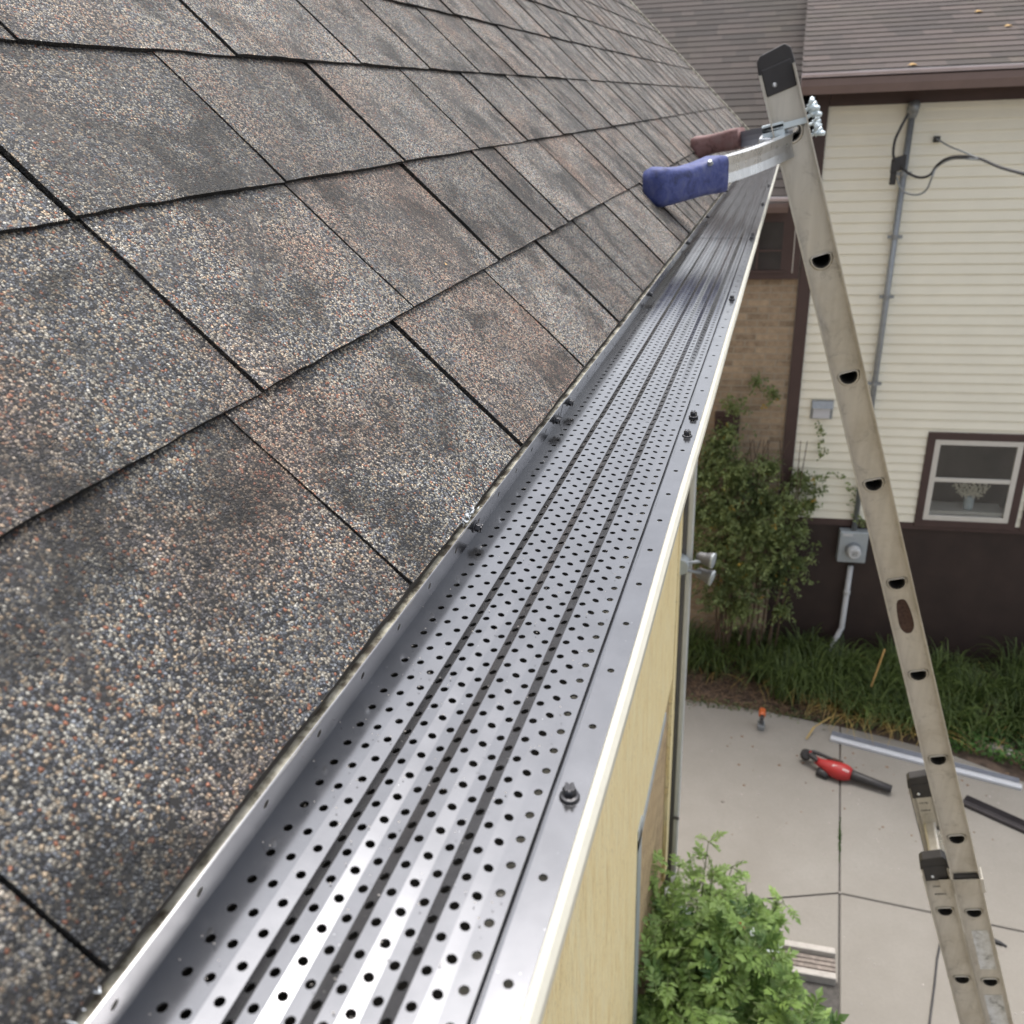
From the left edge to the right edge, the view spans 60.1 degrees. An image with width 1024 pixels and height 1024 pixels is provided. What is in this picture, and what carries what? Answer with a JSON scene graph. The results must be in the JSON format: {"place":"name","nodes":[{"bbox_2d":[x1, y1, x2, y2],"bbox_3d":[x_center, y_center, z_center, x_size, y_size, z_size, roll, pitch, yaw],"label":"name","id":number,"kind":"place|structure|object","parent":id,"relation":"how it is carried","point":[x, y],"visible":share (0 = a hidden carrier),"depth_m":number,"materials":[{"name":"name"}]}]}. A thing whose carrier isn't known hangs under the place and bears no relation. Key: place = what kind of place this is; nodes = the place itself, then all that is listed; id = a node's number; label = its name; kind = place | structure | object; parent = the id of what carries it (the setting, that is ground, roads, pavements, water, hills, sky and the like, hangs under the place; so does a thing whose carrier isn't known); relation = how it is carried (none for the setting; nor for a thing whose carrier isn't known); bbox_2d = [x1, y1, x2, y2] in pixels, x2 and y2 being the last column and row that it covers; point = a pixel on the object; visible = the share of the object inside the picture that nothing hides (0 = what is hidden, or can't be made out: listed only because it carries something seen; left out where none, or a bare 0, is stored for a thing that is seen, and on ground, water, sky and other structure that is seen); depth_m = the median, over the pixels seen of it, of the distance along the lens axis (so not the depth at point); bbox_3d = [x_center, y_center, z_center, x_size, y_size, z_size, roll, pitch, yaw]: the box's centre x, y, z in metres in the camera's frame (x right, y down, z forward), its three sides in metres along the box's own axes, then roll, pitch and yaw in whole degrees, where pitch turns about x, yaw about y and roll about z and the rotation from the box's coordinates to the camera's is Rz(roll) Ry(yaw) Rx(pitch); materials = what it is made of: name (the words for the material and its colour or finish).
{"place":"outdoors","nodes":[
{"label":"outdoors","id":0,"kind":"place"},
{"bbox_2d":[676,700,838,905],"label":"pavement","id":1,"kind":"structure","parent":0,"point":[713,774],"depth_m":8.29,"materials":[{"name":"concrete"}]},
{"bbox_2d":[757,708,765,730],"bbox_3d":[2.592,2.160,9.193,0.072,0.218,0.170,5,26,16],"label":"cordless drill","id":2,"kind":"object","parent":1,"relation":"on","point":[761,721],"visible":1,"depth_m":9.19,"materials":[{"name":"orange plastic"}]},
{"bbox_2d":[806,717,830,738],"bbox_3d":[3.135,2.205,9.107,0.360,0.130,0.071,-16,28,-27],"label":"dry leaf blade","id":3,"kind":"object","parent":1,"relation":"on","point":[810,732],"visible":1,"depth_m":9.13,"materials":[{"name":"beige plant"}]},
{"bbox_2d":[800,749,892,792],"bbox_3d":[3.169,2.498,8.474,0.873,0.177,0.225,17,31,36],"label":"leaf blower","id":4,"kind":"object","parent":1,"relation":"on","point":[836,769],"visible":1,"depth_m":8.45,"materials":[{"name":"red plastic"}]},
{"bbox_2d":[688,894,837,983],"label":"pavement","id":5,"kind":"structure","parent":0,"point":[818,918],"depth_m":7.07,"materials":[{"name":"concrete"}]},
{"bbox_2d":[782,940,835,985],"bbox_3d":[1.974,3.401,6.778,0.963,0.095,0.279,4,25,13],"label":"timber step","id":6,"kind":"object","parent":5,"relation":"on","point":[813,963],"visible":0.38,"depth_m":6.72,"materials":[{"name":"grey wood"}]},
{"bbox_2d":[653,755,1023,1022],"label":"joint filler","id":7,"kind":"object","parent":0,"point":[831,993],"visible":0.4,"depth_m":6.56,"materials":[{"name":"grey"}]},
{"bbox_2d":[837,817,841,862],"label":"crack weeds","id":8,"kind":"object","parent":7,"relation":"on","point":[839,838],"visible":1,"depth_m":7.83,"materials":[{"name":"green plant"}]},
{"bbox_2d":[685,651,1023,781],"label":"soil bed","id":9,"kind":"object","parent":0,"point":[1013,769],"visible":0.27,"depth_m":9.51,"materials":[{"name":"brown soil"}]},
{"bbox_2d":[729,636,819,699],"bbox_3d":[3.040,1.728,9.970,1.249,0.366,1.102,5,26,16],"label":"daylily clump","id":10,"kind":"object","parent":9,"relation":"on","point":[781,667],"visible":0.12,"depth_m":9.95,"materials":[{"name":"green plant"}]},
{"bbox_2d":[691,372,866,667],"bbox_3d":[2.671,0.291,9.357,2.164,3.479,1.042,5,26,16],"label":"climbing vine","id":11,"kind":"object","parent":9,"relation":"on","point":[753,536],"visible":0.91,"depth_m":9.27,"materials":[{"name":"green plant"}]},
{"bbox_2d":[685,693,874,731],"bbox_3d":[2.379,2.111,9.590,2.925,0.075,0.375,5,26,16],"label":"moss edge","id":12,"kind":"object","parent":9,"relation":"on","point":[794,715],"visible":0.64,"depth_m":9.45,"materials":[{"name":"green plant"}]},
{"bbox_2d":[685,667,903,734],"bbox_3d":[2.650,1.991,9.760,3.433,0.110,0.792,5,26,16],"label":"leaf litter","id":13,"kind":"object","parent":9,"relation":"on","point":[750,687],"visible":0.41,"depth_m":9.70,"materials":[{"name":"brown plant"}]},
{"bbox_2d":[760,656,855,712],"bbox_3d":[3.298,1.854,9.676,1.194,0.361,0.990,5,26,16],"label":"daylily clump","id":14,"kind":"object","parent":9,"relation":"on","point":[803,695],"visible":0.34,"depth_m":9.49,"materials":[{"name":"green plant"}]},
{"bbox_2d":[788,669,884,737],"bbox_3d":[3.443,1.965,9.414,1.112,0.367,1.012,15,30,34],"label":"daylily clump","id":15,"kind":"object","parent":9,"relation":"on","point":[832,703],"visible":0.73,"depth_m":9.34,"materials":[{"name":"green plant"}]},
{"bbox_2d":[687,616,1023,757],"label":"daylily bed","id":16,"kind":"object","parent":9,"relation":"on","point":[962,683],"visible":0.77,"depth_m":9.51,"materials":[{"name":"green plant"}]},
{"bbox_2d":[871,649,884,686],"bbox_3d":[3.764,1.604,9.102,0.088,0.464,0.018,5,26,16],"label":"garden stake","id":17,"kind":"object","parent":16,"relation":"on","point":[877,667],"visible":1,"depth_m":9.10,"materials":[{"name":"brown plant"}]},
{"bbox_2d":[817,677,914,740],"bbox_3d":[3.752,2.029,9.247,1.189,0.365,1.030,5,26,16],"label":"daylily clump","id":18,"kind":"object","parent":9,"relation":"on","point":[874,719],"visible":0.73,"depth_m":9.21,"materials":[{"name":"green plant"}]},
{"bbox_2d":[844,684,978,756],"bbox_3d":[4.108,2.096,9.066,1.312,0.367,0.996,17,31,37],"label":"daylily clump","id":19,"kind":"object","parent":9,"relation":"on","point":[912,731],"visible":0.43,"depth_m":9.01,"materials":[{"name":"green plant"}]},
{"bbox_2d":[899,709,1023,768],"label":"ground cover","id":20,"kind":"object","parent":9,"relation":"on","point":[1000,751],"visible":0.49,"depth_m":8.80,"materials":[{"name":"green plant"}]},
{"bbox_2d":[973,740,988,752],"bbox_3d":[4.691,2.351,8.848,0.100,0.100,0.118,-19,29,-31],"label":"edging stone","id":21,"kind":"object","parent":9,"relation":"on","point":[974,748],"visible":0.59,"depth_m":8.81,"materials":[{"name":"stone"}]},
{"bbox_2d":[987,742,1012,759],"bbox_3d":[4.840,2.375,8.781,0.206,0.100,0.100,19,32,39],"label":"edging stone","id":22,"kind":"object","parent":9,"relation":"on","point":[1002,748],"visible":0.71,"depth_m":8.76,"materials":[{"name":"grey stone"}]},
{"bbox_2d":[1011,752,1023,765],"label":"edging stone","id":23,"kind":"object","parent":9,"relation":"on","point":[1022,759],"visible":0.24,"depth_m":8.65,"materials":[{"name":"stone"}]},
{"bbox_2d":[840,727,1023,931],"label":"pavement","id":24,"kind":"structure","parent":0,"point":[873,876],"depth_m":7.78,"materials":[{"name":"concrete"}]},
{"bbox_2d":[727,736,1009,841],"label":"dry leaf bits","id":25,"kind":"object","parent":24,"relation":"on","point":[855,767],"visible":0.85,"depth_m":8.49,"materials":[{"name":"brown plant"}]},
{"bbox_2d":[728,748,1023,1014],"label":"patio debris","id":26,"kind":"object","parent":24,"relation":"on","point":[856,867],"visible":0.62,"depth_m":7.80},
{"bbox_2d":[830,731,1021,790],"bbox_3d":[4.032,2.426,8.697,1.717,0.040,0.150,10,27,26],"label":"guard strip","id":27,"kind":"object","parent":24,"relation":"on","point":[1011,782],"visible":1,"depth_m":8.71,"materials":[{"name":"white metal"}]},
{"bbox_2d":[963,795,1023,833],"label":"guard strip","id":28,"kind":"object","parent":24,"relation":"on","point":[994,813],"visible":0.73,"depth_m":7.99,"materials":[{"name":"grey metal"}]},
{"bbox_2d":[840,895,1023,1023],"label":"pavement","id":29,"kind":"structure","parent":0,"point":[899,945],"depth_m":6.66,"materials":[{"name":"concrete"}]},
{"bbox_2d":[757,43,1012,1023],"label":"extension ladder","id":30,"kind":"object","parent":29,"relation":"on","point":[953,881],"visible":0.98,"depth_m":2.47,"materials":[{"name":"metal"}]},
{"bbox_2d":[928,945,939,1023],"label":"power cord","id":31,"kind":"object","parent":29,"relation":"on","point":[934,984],"visible":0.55,"depth_m":6.50,"materials":[{"name":"black rubber"}]},
{"bbox_2d":[994,938,1006,946],"bbox_3d":[3.742,3.312,6.810,0.122,0.040,0.040,13,29,30],"label":"cord plug","id":32,"kind":"object","parent":29,"relation":"on","point":[997,942],"visible":0.67,"depth_m":6.80,"materials":[{"name":"black plastic"}]},
{"label":"ground","id":33,"kind":"structure","parent":0,"visible":0},
{"bbox_2d":[0,0,754,1023],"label":"house","id":34,"kind":"structure","parent":33,"relation":"on","point":[284,390],"depth_m":0.57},
{"bbox_2d":[67,985,100,1023],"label":"sealant shred","id":35,"kind":"object","parent":34,"relation":"on","point":[95,992],"visible":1,"depth_m":0.28,"materials":[{"name":"white plastic"}]},
{"bbox_2d":[86,164,778,1023],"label":"rain gutter","id":36,"kind":"object","parent":34,"relation":"attached to","point":[444,820],"visible":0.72,"depth_m":0.41,"materials":[{"name":"grey metal"}]},
{"bbox_2d":[149,258,700,1017],"bbox_3d":[0.229,-0.275,1.216,0.108,0.001,2.266,5,26,16],"label":"grit","id":37,"kind":"object","parent":36,"relation":"on","point":[435,758],"visible":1,"depth_m":0.39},
{"bbox_2d":[457,505,479,526],"bbox_3d":[-0.032,0.002,0.599,0.010,0.008,0.043,5,26,16],"label":"sealant shred","id":38,"kind":"object","parent":34,"relation":"on","point":[468,516],"visible":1,"depth_m":0.60,"materials":[{"name":"white plastic"}]},
{"bbox_2d":[633,712,665,1023],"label":"window frame","id":39,"kind":"structure","parent":34,"relation":"in","point":[639,843],"depth_m":4.87,"materials":[{"name":"grey metal"}]},
{"bbox_2d":[662,460,697,926],"bbox_3d":[1.109,0.751,5.923,0.155,5.620,0.090,5,26,16],"label":"downspout","id":40,"kind":"object","parent":34,"relation":"attached to","point":[685,596],"visible":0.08,"depth_m":6.04,"materials":[{"name":"grey metal"}]},
{"bbox_2d":[680,552,716,585],"bbox_3d":[1.160,0.364,5.662,0.302,0.227,0.121,-1,25,2],"label":"floodlight","id":41,"kind":"object","parent":34,"relation":"attached to","point":[706,576],"visible":0.91,"depth_m":5.62,"materials":[{"name":"grey metal"}]},
{"bbox_2d":[643,97,824,206],"bbox_3d":[0.573,-0.917,2.189,0.376,0.189,1.187,5,26,16],"label":"ladder stabilizer","id":42,"kind":"object","parent":34,"relation":"on","point":[704,174],"visible":0.95,"depth_m":1.95,"materials":[{"name":"metal"}]},
{"bbox_2d":[634,830,849,1023],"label":"shrub","id":43,"kind":"object","parent":33,"relation":"on","point":[721,956],"visible":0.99,"depth_m":5.27,"materials":[{"name":"green plant"}]},
{"bbox_2d":[631,0,1023,670],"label":"neighbour house","id":44,"kind":"structure","parent":33,"relation":"on","point":[949,406],"depth_m":8.75,"materials":[{"name":"beige plastic"}]},
{"bbox_2d":[714,411,739,432],"bbox_3d":[2.268,-0.949,9.339,0.254,0.224,0.053,3,25,11],"label":"vent grille","id":45,"kind":"object","parent":44,"relation":"attached to","point":[719,415],"visible":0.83,"depth_m":9.31,"materials":[{"name":"brown"}]},
{"bbox_2d":[748,206,800,278],"bbox_3d":[1.862,-2.615,8.640,1.841,0.676,0.064,3,25,11],"label":"window","id":46,"kind":"structure","parent":44,"relation":"in","point":[773,257],"depth_m":8.51,"materials":[{"name":"brown glass"}]},
{"bbox_2d":[792,230,795,270],"bbox_3d":[2.670,-2.488,8.388,0.013,0.439,0.008,5,26,16],"label":"service cable","id":47,"kind":"object","parent":44,"relation":"hanging from","point":[793,251],"visible":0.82,"depth_m":8.40,"materials":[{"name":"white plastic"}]},
{"bbox_2d":[810,400,833,418],"bbox_3d":[3.179,-1.043,9.072,0.214,0.196,0.075,3,25,11],"label":"wall vent","id":48,"kind":"object","parent":44,"relation":"attached to","point":[821,409],"depth_m":9.06,"materials":[{"name":"grey metal"}]},
{"bbox_2d":[829,565,852,649],"bbox_3d":[3.563,1.157,9.801,0.534,1.089,0.098,-21,30,-34],"label":"conduit pipe","id":49,"kind":"object","parent":44,"relation":"attached to","point":[839,631],"visible":0.72,"depth_m":9.88,"materials":[{"name":"plastic"}]},
{"bbox_2d":[836,528,868,562],"bbox_3d":[3.675,0.385,9.557,0.300,0.370,0.245,5,26,16],"label":"electric meter","id":50,"kind":"object","parent":44,"relation":"attached to","point":[851,546],"visible":0.99,"depth_m":9.52,"materials":[{"name":"grey metal"}]},
{"bbox_2d":[851,100,920,530],"bbox_3d":[3.615,-1.692,8.614,0.133,4.207,0.173,-7,25,-10],"label":"service mast","id":51,"kind":"object","parent":44,"relation":"attached to","point":[913,107],"visible":0.81,"depth_m":8.33,"materials":[{"name":"grey metal"}]},
{"bbox_2d":[892,114,908,160],"bbox_3d":[3.379,-3.258,7.699,0.120,0.378,0.042,-8,25,-12],"label":"service cable","id":52,"kind":"object","parent":44,"relation":"attached to","point":[896,136],"visible":1,"depth_m":7.68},
{"bbox_2d":[889,154,906,184],"bbox_3d":[3.413,-3.028,7.835,0.115,0.250,0.060,3,25,11],"label":"splice box","id":53,"kind":"object","parent":52,"relation":"hanging from","point":[898,162],"visible":1,"depth_m":7.80,"materials":[{"name":"black plastic"}]},
{"bbox_2d":[896,158,977,195],"bbox_3d":[3.627,-2.813,7.442,0.205,0.341,0.916,-10,26,-15],"label":"service cable","id":54,"kind":"object","parent":53,"relation":"attached to","point":[924,191],"visible":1,"depth_m":7.62,"materials":[{"name":"black rubber"}]},
{"bbox_2d":[900,155,1023,178],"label":"service cable","id":55,"kind":"object","parent":53,"relation":"attached to","point":[968,156],"visible":1,"depth_m":7.19,"materials":[{"name":"black rubber"}]},
{"bbox_2d":[933,136,940,141],"bbox_3d":[3.781,-3.313,7.869,0.050,0.050,0.096,3,25,11],"label":"wall anchor","id":56,"kind":"object","parent":44,"relation":"attached to","point":[935,138],"depth_m":7.86,"materials":[{"name":"black plastic"}]},
{"bbox_2d":[936,138,977,158],"bbox_3d":[3.713,-3.019,7.345,0.056,0.126,0.926,-1,25,4],"label":"service cable","id":57,"kind":"object","parent":44,"relation":"attached to","point":[939,140],"visible":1,"depth_m":7.46,"materials":[{"name":"grey metal"}]},
{"bbox_2d":[914,432,1023,530],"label":"window","id":58,"kind":"structure","parent":44,"relation":"in","point":[969,480],"depth_m":9.10,"materials":[{"name":"white plastic"}]},
{"bbox_2d":[1019,510,1023,530],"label":"window","id":59,"kind":"structure","parent":44,"relation":"in","point":[1021,528],"depth_m":9.16,"materials":[{"name":"white plastic"}]}
]}

